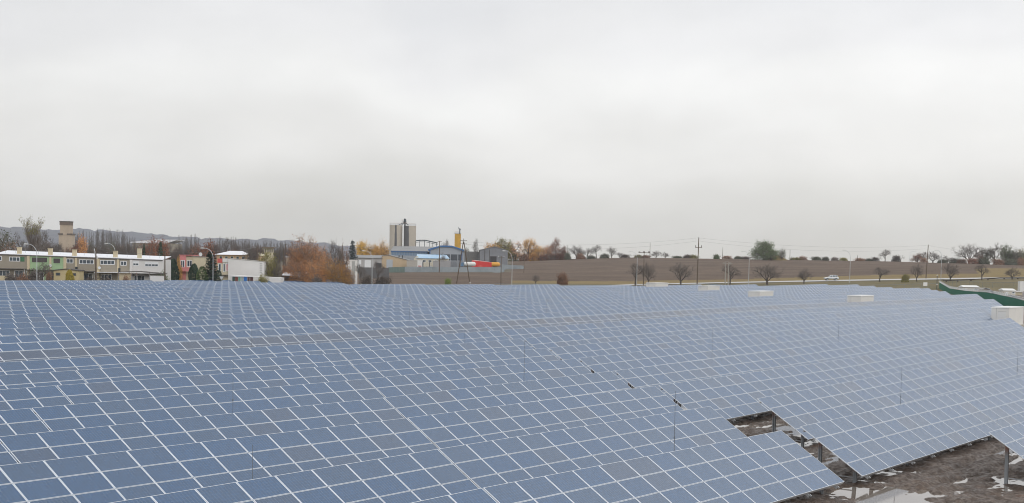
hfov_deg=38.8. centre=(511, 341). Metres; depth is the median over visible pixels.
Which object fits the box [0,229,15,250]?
tree
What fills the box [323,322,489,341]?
solar table
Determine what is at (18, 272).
window
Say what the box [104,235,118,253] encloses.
tree
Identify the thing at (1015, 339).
solar table
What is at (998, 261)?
bush
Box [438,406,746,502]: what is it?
solar table
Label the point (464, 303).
solar table
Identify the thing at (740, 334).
solar table
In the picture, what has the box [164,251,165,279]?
utility pole
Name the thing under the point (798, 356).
solar table
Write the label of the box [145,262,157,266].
window
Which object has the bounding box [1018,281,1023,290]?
white cabinet
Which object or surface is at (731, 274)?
bare tree
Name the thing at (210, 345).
solar table
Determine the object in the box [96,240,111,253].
bare tree
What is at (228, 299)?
solar table
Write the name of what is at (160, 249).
spruce
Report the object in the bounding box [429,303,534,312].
solar table
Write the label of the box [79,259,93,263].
window
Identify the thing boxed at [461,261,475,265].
tanker truck
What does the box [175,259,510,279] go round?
town ground
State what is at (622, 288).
solar table
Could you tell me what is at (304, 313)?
solar table
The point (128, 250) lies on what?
thicket tree
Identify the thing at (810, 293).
solar table
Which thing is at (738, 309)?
solar table
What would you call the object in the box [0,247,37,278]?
terrace house
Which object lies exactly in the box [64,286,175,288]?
solar table
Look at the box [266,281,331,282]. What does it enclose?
solar table
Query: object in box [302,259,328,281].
birch
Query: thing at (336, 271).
birch
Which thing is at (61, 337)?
solar table
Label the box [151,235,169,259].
autumn tree
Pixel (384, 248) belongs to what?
autumn tree
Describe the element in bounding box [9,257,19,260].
window
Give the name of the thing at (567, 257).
bush
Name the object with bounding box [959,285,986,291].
cabin
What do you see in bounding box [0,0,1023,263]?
sky
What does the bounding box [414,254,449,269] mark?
site office
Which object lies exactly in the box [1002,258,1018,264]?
bush
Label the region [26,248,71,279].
terrace house
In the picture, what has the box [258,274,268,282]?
bush
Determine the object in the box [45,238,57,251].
bare tree
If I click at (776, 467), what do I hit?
solar table
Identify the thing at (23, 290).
solar table
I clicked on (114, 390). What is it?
solar table
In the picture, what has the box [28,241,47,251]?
bush
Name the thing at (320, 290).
solar table
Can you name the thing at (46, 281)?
solar table
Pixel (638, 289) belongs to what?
solar table
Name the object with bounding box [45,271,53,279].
bush
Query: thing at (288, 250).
thicket tree
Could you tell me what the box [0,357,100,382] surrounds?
solar table
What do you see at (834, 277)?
driving car
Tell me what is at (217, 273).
evergreen
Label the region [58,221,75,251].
concrete tower
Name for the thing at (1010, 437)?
solar table
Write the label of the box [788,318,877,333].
solar table
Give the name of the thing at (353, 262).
door
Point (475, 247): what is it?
bare tree
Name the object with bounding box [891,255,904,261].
bush
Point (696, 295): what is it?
solar table
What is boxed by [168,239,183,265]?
bare tree
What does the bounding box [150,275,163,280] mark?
garden wall
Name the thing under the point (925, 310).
solar table
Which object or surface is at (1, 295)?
solar table
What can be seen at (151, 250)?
autumn tree
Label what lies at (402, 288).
solar table
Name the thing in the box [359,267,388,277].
yard wall
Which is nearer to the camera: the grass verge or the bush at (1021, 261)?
the grass verge
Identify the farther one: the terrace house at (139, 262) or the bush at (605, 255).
the bush at (605, 255)
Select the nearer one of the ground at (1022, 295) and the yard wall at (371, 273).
the ground at (1022, 295)
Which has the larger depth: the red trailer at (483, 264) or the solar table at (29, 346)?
the red trailer at (483, 264)
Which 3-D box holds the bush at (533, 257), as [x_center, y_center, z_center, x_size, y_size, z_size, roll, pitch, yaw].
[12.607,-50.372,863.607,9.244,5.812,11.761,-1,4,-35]
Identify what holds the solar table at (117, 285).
on the ground at (1022, 295)
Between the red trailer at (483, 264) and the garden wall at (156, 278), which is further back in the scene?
the red trailer at (483, 264)
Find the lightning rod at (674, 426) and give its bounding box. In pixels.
[674,391,675,449]
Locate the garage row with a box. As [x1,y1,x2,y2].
[228,275,283,281]
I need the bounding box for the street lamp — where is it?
[24,243,36,279]
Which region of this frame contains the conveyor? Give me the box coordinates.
[415,240,437,246]
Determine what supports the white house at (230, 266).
on the town ground at (508, 270)
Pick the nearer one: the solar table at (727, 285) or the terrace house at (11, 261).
the terrace house at (11, 261)
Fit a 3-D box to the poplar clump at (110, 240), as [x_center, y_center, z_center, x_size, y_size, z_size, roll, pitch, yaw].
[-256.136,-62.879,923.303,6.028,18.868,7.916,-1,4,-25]
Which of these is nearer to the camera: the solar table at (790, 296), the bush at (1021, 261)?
the solar table at (790, 296)
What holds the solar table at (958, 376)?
on the ground at (1022, 295)
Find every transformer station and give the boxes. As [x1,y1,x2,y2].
[646,282,667,286]
[698,285,719,290]
[748,290,773,296]
[847,295,873,301]
[991,306,1023,326]
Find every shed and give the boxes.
[54,268,84,279]
[281,272,308,280]
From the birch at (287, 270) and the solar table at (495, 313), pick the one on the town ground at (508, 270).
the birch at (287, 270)
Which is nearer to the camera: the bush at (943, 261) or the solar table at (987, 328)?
the solar table at (987, 328)
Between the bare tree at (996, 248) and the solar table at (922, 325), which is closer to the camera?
the solar table at (922, 325)
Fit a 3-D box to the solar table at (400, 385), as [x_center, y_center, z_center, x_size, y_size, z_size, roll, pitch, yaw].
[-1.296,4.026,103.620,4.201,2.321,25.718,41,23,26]
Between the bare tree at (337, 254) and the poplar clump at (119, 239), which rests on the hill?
the poplar clump at (119, 239)
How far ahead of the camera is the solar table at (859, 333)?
166.91 m
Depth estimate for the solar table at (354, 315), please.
177.00 m
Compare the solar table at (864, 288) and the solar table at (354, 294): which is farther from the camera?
the solar table at (864, 288)
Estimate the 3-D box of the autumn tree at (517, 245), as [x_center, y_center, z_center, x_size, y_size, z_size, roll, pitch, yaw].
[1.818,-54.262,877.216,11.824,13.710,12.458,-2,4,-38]
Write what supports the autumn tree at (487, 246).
on the town ground at (508, 270)
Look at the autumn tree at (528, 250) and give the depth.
877.37 m
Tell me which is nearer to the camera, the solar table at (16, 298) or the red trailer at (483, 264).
the solar table at (16, 298)
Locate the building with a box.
[214,251,263,269]
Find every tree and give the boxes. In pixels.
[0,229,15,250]
[3,242,16,250]
[15,234,27,250]
[31,231,49,251]
[37,263,50,279]
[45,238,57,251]
[53,242,63,251]
[66,243,80,252]
[77,233,87,252]
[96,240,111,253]
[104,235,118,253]
[113,240,125,254]
[119,243,132,254]
[128,238,142,254]
[135,236,157,255]
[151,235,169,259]
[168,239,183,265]
[177,258,183,279]
[188,239,216,270]
[190,244,198,254]
[211,242,220,257]
[220,237,233,251]
[230,244,241,250]
[242,239,259,259]
[246,245,263,259]
[257,248,282,276]
[273,248,282,267]
[273,248,286,268]
[273,265,281,276]
[282,244,292,265]
[319,246,332,270]
[326,238,347,268]
[335,244,350,270]
[354,264,366,283]
[355,240,369,254]
[365,241,377,254]
[372,262,385,278]
[373,244,385,254]
[379,237,388,254]
[437,252,446,260]
[471,240,478,251]
[484,241,499,248]
[491,237,516,260]
[506,241,522,259]
[508,251,520,260]
[520,237,537,255]
[530,243,546,256]
[541,245,550,255]
[547,237,561,256]
[556,245,566,257]
[568,244,583,257]
[582,247,595,256]
[590,245,600,257]
[607,248,615,257]
[626,263,647,285]
[641,261,657,282]
[650,250,662,255]
[669,261,693,284]
[721,264,741,284]
[747,239,775,259]
[749,263,784,284]
[758,248,779,259]
[778,249,785,259]
[797,269,813,283]
[873,268,889,281]
[879,250,890,260]
[909,264,923,280]
[910,252,921,261]
[925,251,940,262]
[941,261,959,279]
[954,244,986,263]
[975,264,988,279]
[978,248,995,263]
[985,243,1002,258]
[998,243,1015,264]
[1000,250,1019,263]
[1004,267,1021,278]
[1010,247,1023,259]
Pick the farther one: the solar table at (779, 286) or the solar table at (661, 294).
the solar table at (779, 286)
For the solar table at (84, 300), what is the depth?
209.40 m
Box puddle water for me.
[677,402,1023,502]
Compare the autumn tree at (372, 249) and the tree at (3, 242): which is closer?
the tree at (3, 242)
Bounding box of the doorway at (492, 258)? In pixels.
[490,256,496,261]
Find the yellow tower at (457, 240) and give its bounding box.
[454,227,460,247]
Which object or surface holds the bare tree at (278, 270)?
on the town ground at (508, 270)
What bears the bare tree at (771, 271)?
on the grass verge
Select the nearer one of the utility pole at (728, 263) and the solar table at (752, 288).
the solar table at (752, 288)
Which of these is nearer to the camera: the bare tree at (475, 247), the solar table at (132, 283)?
the solar table at (132, 283)
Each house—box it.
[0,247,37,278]
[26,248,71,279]
[63,250,104,279]
[94,251,136,279]
[130,248,170,279]
[180,253,209,279]
[217,258,267,279]
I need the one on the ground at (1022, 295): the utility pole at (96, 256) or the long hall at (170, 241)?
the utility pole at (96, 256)
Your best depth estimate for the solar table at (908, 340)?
156.43 m
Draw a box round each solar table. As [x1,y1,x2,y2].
[0,280,92,281]
[0,282,87,282]
[0,283,82,283]
[0,284,76,285]
[0,285,70,287]
[0,287,64,288]
[0,289,57,293]
[0,291,49,293]
[0,294,41,296]
[0,296,34,303]
[0,301,21,305]
[0,303,157,310]
[0,306,154,314]
[0,310,149,318]
[0,313,145,322]
[0,318,140,328]
[0,323,135,336]
[0,331,127,345]
[0,338,119,355]
[0,347,110,367]
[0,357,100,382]
[0,370,85,401]
[0,385,71,430]
[0,398,403,462]
[0,408,49,460]
[0,418,448,502]
[0,442,17,464]
[9,300,160,306]
[21,298,163,303]
[31,294,168,300]
[31,379,395,430]
[41,292,168,295]
[49,290,171,293]
[57,288,174,290]
[57,365,376,403]
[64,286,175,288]
[70,285,176,286]
[76,353,362,382]
[77,284,178,285]
[83,283,180,284]
[88,281,182,282]
[91,342,347,367]
[92,280,183,281]
[104,334,338,355]
[111,449,478,502]
[114,327,322,345]
[124,320,315,336]
[131,315,313,329]
[137,312,301,322]
[143,308,298,317]
[148,305,293,312]
[152,302,290,309]
[156,300,286,305]
[160,297,284,302]
[164,295,280,299]
[166,293,279,297]
[169,291,276,293]
[171,289,274,291]
[174,287,273,289]
[175,286,270,287]
[178,285,269,285]
[180,283,267,284]
[181,283,260,283]
[182,281,265,282]
[184,280,230,280]
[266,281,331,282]
[267,282,341,283]
[268,283,344,284]
[270,284,348,285]
[271,285,352,286]
[273,286,358,288]
[274,288,361,293]
[276,289,367,292]
[279,291,373,294]
[280,293,379,296]
[283,295,385,299]
[286,297,392,301]
[289,299,400,304]
[292,301,408,307]
[296,304,419,311]
[300,307,429,315]
[305,310,441,319]
[309,313,455,326]
[316,317,470,333]
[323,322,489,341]
[330,330,508,352]
[340,339,531,364]
[350,284,424,285]
[352,348,558,378]
[354,285,420,287]
[359,285,433,288]
[364,287,439,290]
[366,359,591,396]
[368,288,447,292]
[374,290,455,294]
[380,291,463,296]
[384,371,631,429]
[387,293,473,298]
[394,295,482,300]
[402,296,494,303]
[407,386,682,471]
[410,298,506,306]
[412,488,496,502]
[419,300,519,309]
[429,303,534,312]
[432,285,497,286]
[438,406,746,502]
[440,284,493,284]
[440,286,505,287]
[440,305,548,317]
[453,308,567,322]
[467,311,587,330]
[483,431,843,502]
[484,315,611,338]
[498,284,559,285]
[503,320,636,348]
[506,286,564,286]
[515,287,557,287]
[524,327,664,359]
[525,287,585,289]
[546,290,611,292]
[547,302,635,307]
[549,334,698,372]
[558,291,623,293]
[565,285,616,286]
[565,304,656,311]
[571,292,638,295]
[579,342,736,386]
[583,306,678,315]
[585,294,654,297]
[586,286,639,287]
[598,287,653,289]
[601,295,669,299]
[604,309,704,321]
[610,288,666,290]
[615,352,782,399]
[616,297,688,301]
[623,290,680,292]
[628,313,732,327]
[635,299,708,303]
[637,291,695,293]
[653,286,697,288]
[653,292,712,295]
[654,300,729,306]
[655,318,764,335]
[659,364,837,421]
[665,288,697,289]
[669,293,729,296]
[675,302,754,309]
[681,288,730,290]
[686,325,799,344]
[688,295,747,298]
[696,289,745,291]
[699,305,780,314]
[706,285,744,286]
[707,296,768,300]
[712,291,747,293]
[720,286,758,288]
[722,331,839,354]
[726,309,809,319]
[727,298,792,302]
[729,287,774,289]
[729,292,780,294]
[745,288,790,290]
[751,300,816,305]
[755,313,841,326]
[757,372,933,446]
[759,285,797,286]
[764,338,887,367]
[765,289,807,291]
[768,294,820,297]
[773,293,800,295]
[774,286,812,288]
[776,303,843,309]
[781,290,825,292]
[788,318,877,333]
[790,287,830,289]
[790,295,845,300]
[798,284,827,285]
[800,291,845,294]
[800,393,1001,482]
[804,306,872,314]
[807,288,847,290]
[813,285,848,286]
[813,299,846,303]
[813,347,941,382]
[826,323,915,341]
[829,286,865,288]
[834,309,903,319]
[846,287,882,289]
[865,288,899,289]
[868,313,939,325]
[870,326,966,351]
[885,289,919,291]
[897,306,955,314]
[902,353,1023,396]
[905,290,938,292]
[906,317,982,330]
[912,295,951,298]
[920,335,1016,363]
[927,291,949,295]
[932,308,992,321]
[936,296,982,301]
[949,318,1023,338]
[951,294,983,299]
[951,302,1000,313]
[955,377,1023,427]
[965,299,1002,305]
[988,422,1023,483]
[998,331,1023,348]
[999,349,1023,370]
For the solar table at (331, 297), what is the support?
on the ground at (1022, 295)
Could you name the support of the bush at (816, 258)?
on the rough ground
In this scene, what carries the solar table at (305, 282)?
on the ground at (1022, 295)
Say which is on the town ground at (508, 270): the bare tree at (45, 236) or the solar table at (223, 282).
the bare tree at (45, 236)
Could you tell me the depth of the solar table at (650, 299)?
252.79 m
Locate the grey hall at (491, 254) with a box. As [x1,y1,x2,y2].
[464,247,507,266]
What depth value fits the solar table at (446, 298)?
242.18 m
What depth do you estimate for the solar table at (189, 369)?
102.33 m
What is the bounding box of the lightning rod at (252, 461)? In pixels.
[252,445,252,478]
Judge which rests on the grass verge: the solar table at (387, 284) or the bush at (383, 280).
the bush at (383, 280)
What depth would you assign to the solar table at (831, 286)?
403.75 m
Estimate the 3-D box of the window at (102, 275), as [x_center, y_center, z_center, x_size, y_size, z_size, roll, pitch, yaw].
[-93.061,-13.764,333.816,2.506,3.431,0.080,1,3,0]
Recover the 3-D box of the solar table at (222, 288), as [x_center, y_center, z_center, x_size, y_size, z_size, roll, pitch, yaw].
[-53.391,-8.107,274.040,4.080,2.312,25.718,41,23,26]
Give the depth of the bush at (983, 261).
862.20 m
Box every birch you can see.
[279,263,294,280]
[280,258,311,281]
[285,241,308,267]
[286,233,328,269]
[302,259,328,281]
[306,243,335,278]
[317,258,354,284]
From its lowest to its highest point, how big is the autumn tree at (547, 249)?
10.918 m
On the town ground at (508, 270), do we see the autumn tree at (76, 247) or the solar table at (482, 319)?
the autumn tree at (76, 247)
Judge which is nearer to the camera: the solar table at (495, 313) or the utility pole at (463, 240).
the solar table at (495, 313)
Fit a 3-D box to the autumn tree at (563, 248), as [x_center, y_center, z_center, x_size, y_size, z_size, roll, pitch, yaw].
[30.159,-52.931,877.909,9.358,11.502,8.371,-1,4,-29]
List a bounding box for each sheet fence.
[388,267,404,271]
[405,266,503,272]
[502,264,523,269]
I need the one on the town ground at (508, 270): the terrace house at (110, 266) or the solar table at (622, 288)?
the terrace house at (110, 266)
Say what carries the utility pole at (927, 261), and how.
on the dry grass at (996, 272)
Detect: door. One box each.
[352,261,354,282]
[365,260,370,266]
[386,259,392,267]
[998,312,1005,318]
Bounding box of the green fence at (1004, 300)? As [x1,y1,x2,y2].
[939,281,1023,305]
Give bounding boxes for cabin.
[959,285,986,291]
[999,288,1023,295]
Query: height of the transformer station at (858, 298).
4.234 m
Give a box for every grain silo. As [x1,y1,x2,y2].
[389,223,401,254]
[404,224,415,245]
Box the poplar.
[19,215,44,250]
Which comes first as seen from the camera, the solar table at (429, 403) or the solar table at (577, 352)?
the solar table at (429, 403)
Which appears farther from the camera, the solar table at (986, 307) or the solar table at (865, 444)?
the solar table at (986, 307)
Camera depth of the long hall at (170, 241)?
898.26 m
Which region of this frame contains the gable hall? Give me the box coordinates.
[428,245,464,266]
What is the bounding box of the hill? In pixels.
[0,226,388,261]
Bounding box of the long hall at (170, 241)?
[130,239,184,258]
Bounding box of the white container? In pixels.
[341,260,357,283]
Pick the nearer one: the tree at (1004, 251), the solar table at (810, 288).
the solar table at (810, 288)
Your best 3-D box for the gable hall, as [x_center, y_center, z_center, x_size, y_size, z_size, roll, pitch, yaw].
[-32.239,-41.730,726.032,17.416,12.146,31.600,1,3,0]
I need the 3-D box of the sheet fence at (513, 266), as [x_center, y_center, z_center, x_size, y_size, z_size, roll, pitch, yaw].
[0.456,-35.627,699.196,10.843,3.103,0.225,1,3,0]
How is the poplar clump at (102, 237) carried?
on the hill
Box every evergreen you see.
[65,269,74,279]
[171,259,179,279]
[188,263,197,279]
[196,266,207,280]
[213,269,221,280]
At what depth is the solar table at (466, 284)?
352.50 m
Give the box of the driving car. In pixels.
[824,275,838,279]
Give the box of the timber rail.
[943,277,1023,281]
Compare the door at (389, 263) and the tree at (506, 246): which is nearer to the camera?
the door at (389, 263)
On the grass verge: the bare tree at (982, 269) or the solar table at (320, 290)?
the bare tree at (982, 269)
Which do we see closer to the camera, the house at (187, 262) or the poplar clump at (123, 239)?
the house at (187, 262)
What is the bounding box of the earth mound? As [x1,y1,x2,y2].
[768,256,786,259]
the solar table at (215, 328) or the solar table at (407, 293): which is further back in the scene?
the solar table at (407, 293)
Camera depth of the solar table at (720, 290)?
327.45 m
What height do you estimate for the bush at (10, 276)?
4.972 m
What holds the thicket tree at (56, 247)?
on the town ground at (508, 270)
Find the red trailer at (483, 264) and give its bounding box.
[472,260,491,267]
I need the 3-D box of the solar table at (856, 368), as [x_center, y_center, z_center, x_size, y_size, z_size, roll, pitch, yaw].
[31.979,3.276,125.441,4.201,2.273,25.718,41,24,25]
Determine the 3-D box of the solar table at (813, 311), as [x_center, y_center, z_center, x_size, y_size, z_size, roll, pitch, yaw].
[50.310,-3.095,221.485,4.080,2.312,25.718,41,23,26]
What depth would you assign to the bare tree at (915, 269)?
526.28 m
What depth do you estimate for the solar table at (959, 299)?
296.77 m
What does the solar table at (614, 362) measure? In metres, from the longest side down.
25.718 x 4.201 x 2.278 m
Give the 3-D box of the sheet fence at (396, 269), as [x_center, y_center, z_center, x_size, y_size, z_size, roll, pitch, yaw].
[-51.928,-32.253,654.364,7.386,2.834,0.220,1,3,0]
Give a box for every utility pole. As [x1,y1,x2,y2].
[94,248,97,279]
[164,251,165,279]
[438,241,441,271]
[456,239,470,283]
[695,238,701,284]
[723,261,731,284]
[925,245,930,277]
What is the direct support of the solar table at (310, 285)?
on the ground at (1022, 295)
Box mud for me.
[727,412,1023,502]
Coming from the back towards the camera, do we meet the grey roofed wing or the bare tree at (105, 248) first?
the grey roofed wing
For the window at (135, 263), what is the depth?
333.54 m
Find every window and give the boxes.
[0,270,9,274]
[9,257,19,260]
[14,270,22,278]
[32,257,46,261]
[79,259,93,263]
[84,273,92,279]
[100,260,114,264]
[101,274,111,279]
[120,261,126,265]
[133,261,138,265]
[134,275,144,279]
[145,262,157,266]
[187,260,191,266]
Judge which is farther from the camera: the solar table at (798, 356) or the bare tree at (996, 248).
the bare tree at (996, 248)
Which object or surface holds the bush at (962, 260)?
on the rough ground
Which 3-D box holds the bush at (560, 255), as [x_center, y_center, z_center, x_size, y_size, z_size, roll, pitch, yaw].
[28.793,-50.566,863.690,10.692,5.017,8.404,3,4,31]
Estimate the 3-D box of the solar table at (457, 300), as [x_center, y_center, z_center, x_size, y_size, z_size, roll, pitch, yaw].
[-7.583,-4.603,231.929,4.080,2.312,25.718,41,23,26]
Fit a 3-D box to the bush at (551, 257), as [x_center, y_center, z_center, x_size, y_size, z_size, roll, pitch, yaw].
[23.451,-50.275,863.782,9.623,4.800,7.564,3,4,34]
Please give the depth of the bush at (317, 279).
345.34 m
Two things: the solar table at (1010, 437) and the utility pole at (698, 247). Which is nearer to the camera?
the solar table at (1010, 437)
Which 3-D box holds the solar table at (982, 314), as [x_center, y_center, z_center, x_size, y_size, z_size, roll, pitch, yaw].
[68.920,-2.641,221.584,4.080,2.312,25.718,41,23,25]
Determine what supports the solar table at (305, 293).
on the ground at (1022, 295)
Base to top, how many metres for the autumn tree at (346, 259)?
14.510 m
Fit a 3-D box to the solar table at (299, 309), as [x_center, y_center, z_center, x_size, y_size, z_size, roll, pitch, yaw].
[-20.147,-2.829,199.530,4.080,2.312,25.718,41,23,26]
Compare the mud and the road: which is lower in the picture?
the mud
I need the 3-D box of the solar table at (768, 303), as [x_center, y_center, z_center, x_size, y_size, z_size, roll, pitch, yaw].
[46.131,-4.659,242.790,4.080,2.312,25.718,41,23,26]
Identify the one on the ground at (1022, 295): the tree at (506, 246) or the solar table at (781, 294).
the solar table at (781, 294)
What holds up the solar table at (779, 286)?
on the ground at (1022, 295)
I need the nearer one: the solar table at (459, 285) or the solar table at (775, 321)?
the solar table at (775, 321)
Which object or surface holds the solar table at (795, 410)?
on the ground at (1022, 295)
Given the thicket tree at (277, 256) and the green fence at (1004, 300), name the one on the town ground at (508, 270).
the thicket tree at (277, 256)
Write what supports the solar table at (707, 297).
on the ground at (1022, 295)
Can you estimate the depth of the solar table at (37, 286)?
258.15 m
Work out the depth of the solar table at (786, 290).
338.79 m
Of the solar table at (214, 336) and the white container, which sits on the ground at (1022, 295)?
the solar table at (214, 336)
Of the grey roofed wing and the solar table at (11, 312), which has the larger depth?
the grey roofed wing
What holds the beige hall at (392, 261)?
on the town ground at (508, 270)
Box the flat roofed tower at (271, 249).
[262,246,275,262]
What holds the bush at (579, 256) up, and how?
on the field
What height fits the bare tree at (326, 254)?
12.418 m
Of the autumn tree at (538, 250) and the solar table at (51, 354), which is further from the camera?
the autumn tree at (538, 250)
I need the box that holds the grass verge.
[425,278,1023,290]
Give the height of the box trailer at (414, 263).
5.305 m
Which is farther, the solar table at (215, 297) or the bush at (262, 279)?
the bush at (262, 279)
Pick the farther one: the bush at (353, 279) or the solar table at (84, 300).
the bush at (353, 279)
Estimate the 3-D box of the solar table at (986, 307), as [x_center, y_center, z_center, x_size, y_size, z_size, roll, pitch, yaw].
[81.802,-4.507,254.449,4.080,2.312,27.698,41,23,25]
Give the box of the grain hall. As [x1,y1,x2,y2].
[390,246,432,259]
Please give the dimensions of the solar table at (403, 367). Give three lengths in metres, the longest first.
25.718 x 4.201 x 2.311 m
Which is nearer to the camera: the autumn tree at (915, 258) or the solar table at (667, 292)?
the solar table at (667, 292)
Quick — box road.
[623,277,997,284]
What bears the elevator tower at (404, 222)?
on the town ground at (508, 270)
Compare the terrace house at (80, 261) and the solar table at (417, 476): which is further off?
the terrace house at (80, 261)
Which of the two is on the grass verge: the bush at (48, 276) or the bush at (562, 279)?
the bush at (562, 279)
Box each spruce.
[158,241,162,255]
[200,250,218,279]
[348,240,358,272]
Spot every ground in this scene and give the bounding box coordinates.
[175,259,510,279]
[433,290,1023,486]
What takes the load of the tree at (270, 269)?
on the town ground at (508, 270)
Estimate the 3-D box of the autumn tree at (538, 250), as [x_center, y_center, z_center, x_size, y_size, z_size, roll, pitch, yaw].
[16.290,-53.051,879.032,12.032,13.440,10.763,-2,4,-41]
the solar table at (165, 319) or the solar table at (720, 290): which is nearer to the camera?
the solar table at (165, 319)
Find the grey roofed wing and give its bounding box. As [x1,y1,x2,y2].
[355,255,382,268]
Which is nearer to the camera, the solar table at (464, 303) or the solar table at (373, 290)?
the solar table at (464, 303)
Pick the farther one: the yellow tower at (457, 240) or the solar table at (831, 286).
the yellow tower at (457, 240)
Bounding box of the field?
[325,258,1023,284]
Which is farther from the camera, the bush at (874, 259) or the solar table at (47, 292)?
the bush at (874, 259)
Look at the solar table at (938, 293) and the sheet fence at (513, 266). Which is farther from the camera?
the sheet fence at (513, 266)
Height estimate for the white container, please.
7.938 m
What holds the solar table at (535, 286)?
on the ground at (1022, 295)
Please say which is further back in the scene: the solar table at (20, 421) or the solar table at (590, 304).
the solar table at (590, 304)
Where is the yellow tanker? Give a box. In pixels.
[492,262,499,266]
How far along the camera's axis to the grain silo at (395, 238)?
755.39 m
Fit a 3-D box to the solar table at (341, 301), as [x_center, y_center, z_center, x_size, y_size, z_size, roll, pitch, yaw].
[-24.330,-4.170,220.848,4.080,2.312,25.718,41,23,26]
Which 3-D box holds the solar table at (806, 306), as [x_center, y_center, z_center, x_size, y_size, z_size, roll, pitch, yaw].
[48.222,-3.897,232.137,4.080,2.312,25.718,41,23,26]
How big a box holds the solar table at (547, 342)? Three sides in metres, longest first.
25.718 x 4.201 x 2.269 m
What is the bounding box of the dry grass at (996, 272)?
[511,268,1023,283]
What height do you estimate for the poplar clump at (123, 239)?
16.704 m
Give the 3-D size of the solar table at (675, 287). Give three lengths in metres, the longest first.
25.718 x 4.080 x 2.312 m
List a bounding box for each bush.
[4,271,18,279]
[15,272,28,279]
[25,266,42,279]
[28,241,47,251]
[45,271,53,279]
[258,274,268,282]
[311,274,321,281]
[339,266,355,283]
[360,273,374,283]
[375,274,391,283]
[445,277,451,283]
[516,253,529,260]
[527,253,540,260]
[537,254,548,260]
[546,254,558,259]
[554,253,569,259]
[555,271,569,284]
[564,252,571,259]
[576,253,584,258]
[600,253,609,257]
[811,256,821,259]
[871,257,881,260]
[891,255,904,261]
[900,274,910,281]
[937,258,950,262]
[956,258,966,263]
[965,258,977,263]
[973,257,991,263]
[990,258,1004,264]
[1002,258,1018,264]
[1016,257,1023,264]
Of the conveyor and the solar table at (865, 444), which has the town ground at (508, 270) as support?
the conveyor
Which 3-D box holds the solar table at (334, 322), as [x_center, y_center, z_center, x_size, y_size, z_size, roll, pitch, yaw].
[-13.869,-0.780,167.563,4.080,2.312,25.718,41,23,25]
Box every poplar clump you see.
[92,229,99,246]
[98,230,104,250]
[105,228,112,249]
[113,231,123,247]
[120,232,126,247]
[184,235,195,248]
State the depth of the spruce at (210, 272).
337.08 m
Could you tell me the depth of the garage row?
339.75 m
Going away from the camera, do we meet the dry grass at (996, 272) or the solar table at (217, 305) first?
the solar table at (217, 305)
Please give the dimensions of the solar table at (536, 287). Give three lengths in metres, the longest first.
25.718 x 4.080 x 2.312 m
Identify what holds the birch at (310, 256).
on the grass verge
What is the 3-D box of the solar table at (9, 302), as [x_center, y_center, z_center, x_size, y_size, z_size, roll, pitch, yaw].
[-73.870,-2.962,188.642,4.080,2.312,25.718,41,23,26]
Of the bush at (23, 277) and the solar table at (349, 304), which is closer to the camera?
the solar table at (349, 304)
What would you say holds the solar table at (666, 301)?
on the ground at (1022, 295)
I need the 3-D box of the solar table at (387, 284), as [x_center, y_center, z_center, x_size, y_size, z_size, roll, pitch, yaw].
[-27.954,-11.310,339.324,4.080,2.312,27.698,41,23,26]
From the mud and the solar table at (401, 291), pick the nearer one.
the mud
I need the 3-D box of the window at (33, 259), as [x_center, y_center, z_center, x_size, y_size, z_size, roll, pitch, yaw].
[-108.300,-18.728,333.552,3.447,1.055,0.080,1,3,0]
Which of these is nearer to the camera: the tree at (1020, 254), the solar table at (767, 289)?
the solar table at (767, 289)
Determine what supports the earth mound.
on the field
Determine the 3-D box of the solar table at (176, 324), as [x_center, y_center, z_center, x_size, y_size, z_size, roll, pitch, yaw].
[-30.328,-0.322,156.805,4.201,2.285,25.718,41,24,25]
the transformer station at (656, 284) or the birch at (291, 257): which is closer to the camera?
the transformer station at (656, 284)
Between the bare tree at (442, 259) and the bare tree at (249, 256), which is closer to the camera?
the bare tree at (249, 256)
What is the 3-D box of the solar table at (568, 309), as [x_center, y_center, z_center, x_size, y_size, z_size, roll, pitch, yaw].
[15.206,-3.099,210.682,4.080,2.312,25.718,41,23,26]
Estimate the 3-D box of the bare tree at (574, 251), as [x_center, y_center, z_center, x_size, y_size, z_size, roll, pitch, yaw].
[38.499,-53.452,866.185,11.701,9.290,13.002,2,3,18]
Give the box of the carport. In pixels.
[118,271,166,279]
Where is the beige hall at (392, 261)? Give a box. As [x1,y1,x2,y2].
[382,255,409,267]
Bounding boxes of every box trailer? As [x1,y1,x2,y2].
[407,260,422,268]
[433,261,450,266]
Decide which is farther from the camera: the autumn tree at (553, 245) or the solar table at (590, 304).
the autumn tree at (553, 245)
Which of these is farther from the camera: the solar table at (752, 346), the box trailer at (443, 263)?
the box trailer at (443, 263)
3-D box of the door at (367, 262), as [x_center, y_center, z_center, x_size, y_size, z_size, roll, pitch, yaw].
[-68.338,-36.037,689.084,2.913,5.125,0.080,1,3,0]
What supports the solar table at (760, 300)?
on the ground at (1022, 295)
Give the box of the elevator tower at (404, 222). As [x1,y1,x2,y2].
[399,219,407,225]
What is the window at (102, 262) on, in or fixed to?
in the terrace house at (110, 266)
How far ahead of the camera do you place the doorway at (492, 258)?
778.55 m
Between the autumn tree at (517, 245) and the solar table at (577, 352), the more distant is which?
the autumn tree at (517, 245)
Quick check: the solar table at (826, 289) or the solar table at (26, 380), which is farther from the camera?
the solar table at (826, 289)
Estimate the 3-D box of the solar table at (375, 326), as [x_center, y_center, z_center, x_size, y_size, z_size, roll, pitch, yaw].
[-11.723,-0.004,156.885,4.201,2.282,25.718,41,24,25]
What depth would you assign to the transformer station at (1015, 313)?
229.28 m
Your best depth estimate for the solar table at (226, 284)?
306.68 m

